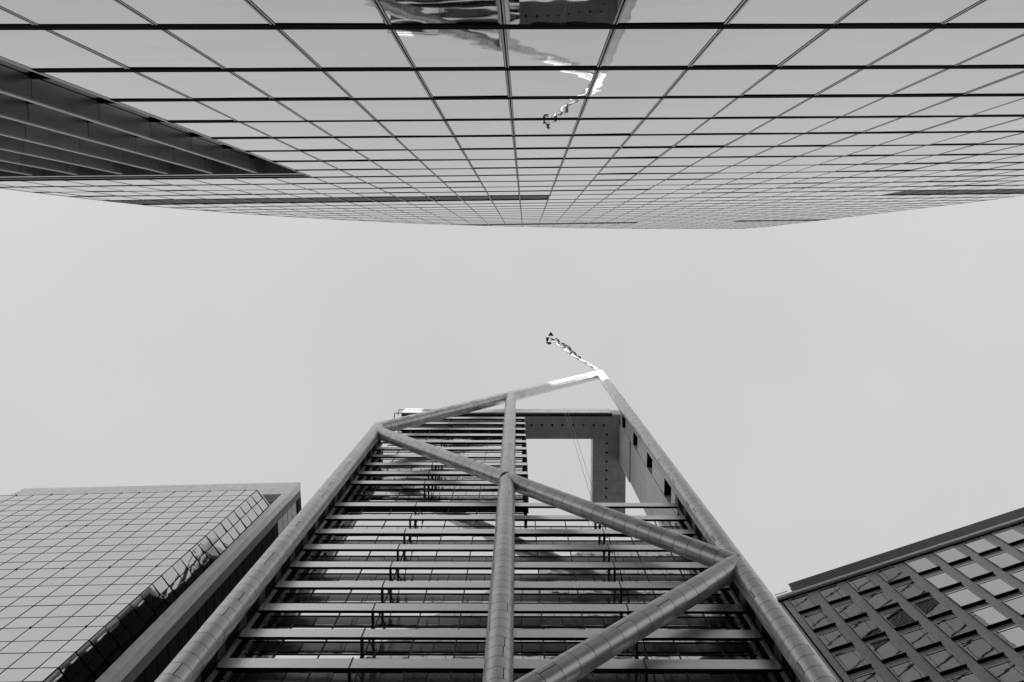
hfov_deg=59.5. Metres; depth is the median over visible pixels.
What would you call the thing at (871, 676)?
window
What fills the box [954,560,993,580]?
window
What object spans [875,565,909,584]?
window
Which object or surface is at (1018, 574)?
window
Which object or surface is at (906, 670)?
window
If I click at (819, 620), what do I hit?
window
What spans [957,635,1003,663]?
window
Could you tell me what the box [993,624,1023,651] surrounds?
window
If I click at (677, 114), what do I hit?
mirror glass tower
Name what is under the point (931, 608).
window
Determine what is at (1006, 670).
window
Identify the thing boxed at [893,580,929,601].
window
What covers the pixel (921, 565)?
window
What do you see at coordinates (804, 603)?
window
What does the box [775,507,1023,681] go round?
office block
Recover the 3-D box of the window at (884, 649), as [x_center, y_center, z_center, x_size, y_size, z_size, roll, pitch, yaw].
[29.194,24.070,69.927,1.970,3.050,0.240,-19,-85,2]
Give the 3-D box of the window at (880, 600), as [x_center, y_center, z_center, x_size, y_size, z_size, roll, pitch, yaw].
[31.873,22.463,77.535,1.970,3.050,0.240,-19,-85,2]
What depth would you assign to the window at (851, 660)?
69.81 m
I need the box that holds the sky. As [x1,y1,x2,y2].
[0,188,1023,599]
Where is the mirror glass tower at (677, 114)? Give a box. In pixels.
[0,0,1023,228]
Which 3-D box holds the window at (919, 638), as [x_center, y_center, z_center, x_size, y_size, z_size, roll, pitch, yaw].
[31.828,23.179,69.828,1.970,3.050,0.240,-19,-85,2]
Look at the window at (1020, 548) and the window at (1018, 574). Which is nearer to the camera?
the window at (1018, 574)
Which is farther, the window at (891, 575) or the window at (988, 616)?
the window at (891, 575)
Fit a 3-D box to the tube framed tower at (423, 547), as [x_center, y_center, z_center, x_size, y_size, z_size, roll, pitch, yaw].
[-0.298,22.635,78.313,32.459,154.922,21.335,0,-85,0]
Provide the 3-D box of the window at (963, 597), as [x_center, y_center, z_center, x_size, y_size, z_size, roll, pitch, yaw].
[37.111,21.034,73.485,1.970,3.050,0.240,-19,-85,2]
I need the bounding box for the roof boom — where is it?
[546,332,598,370]
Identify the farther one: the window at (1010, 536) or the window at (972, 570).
the window at (1010, 536)
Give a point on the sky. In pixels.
(835, 393)
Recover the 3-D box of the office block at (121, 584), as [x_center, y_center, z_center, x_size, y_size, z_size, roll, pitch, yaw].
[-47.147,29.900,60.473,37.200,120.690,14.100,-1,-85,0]
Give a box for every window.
[789,593,819,613]
[802,610,835,631]
[817,627,852,651]
[818,584,849,604]
[832,600,866,621]
[833,648,871,674]
[847,574,879,594]
[849,617,885,641]
[851,670,884,681]
[863,590,898,611]
[867,636,906,663]
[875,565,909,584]
[880,607,918,630]
[886,658,929,681]
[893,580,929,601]
[900,626,941,651]
[904,555,939,574]
[912,597,951,619]
[922,647,966,675]
[923,570,961,591]
[933,546,970,565]
[934,615,976,640]
[944,586,985,608]
[946,670,983,681]
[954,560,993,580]
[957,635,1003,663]
[962,537,1000,555]
[967,604,1011,628]
[976,576,1018,598]
[984,550,1023,570]
[984,658,1023,681]
[991,527,1023,545]
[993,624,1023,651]
[1001,593,1023,617]
[1008,567,1023,583]
[1015,544,1023,553]
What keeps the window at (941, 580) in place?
in the office block at (947, 606)
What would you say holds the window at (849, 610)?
in the office block at (947, 606)
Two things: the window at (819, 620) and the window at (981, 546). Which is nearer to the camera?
the window at (819, 620)
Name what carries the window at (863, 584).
in the office block at (947, 606)
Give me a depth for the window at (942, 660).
65.77 m
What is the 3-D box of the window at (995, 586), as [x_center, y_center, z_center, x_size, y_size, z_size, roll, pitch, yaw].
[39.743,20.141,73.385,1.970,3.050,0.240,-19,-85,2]
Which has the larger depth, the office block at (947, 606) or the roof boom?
the roof boom
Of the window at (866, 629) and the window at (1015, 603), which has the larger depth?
the window at (866, 629)
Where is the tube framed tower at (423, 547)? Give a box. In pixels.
[154,370,837,681]
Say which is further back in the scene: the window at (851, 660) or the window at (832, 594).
the window at (832, 594)
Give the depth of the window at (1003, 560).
76.96 m
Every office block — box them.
[0,482,300,681]
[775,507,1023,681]
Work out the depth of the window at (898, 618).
73.50 m
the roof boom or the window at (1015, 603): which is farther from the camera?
the roof boom
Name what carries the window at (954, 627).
in the office block at (947, 606)
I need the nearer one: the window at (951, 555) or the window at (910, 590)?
the window at (910, 590)
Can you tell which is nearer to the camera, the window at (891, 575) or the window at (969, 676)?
the window at (969, 676)
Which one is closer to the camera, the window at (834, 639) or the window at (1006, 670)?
the window at (1006, 670)

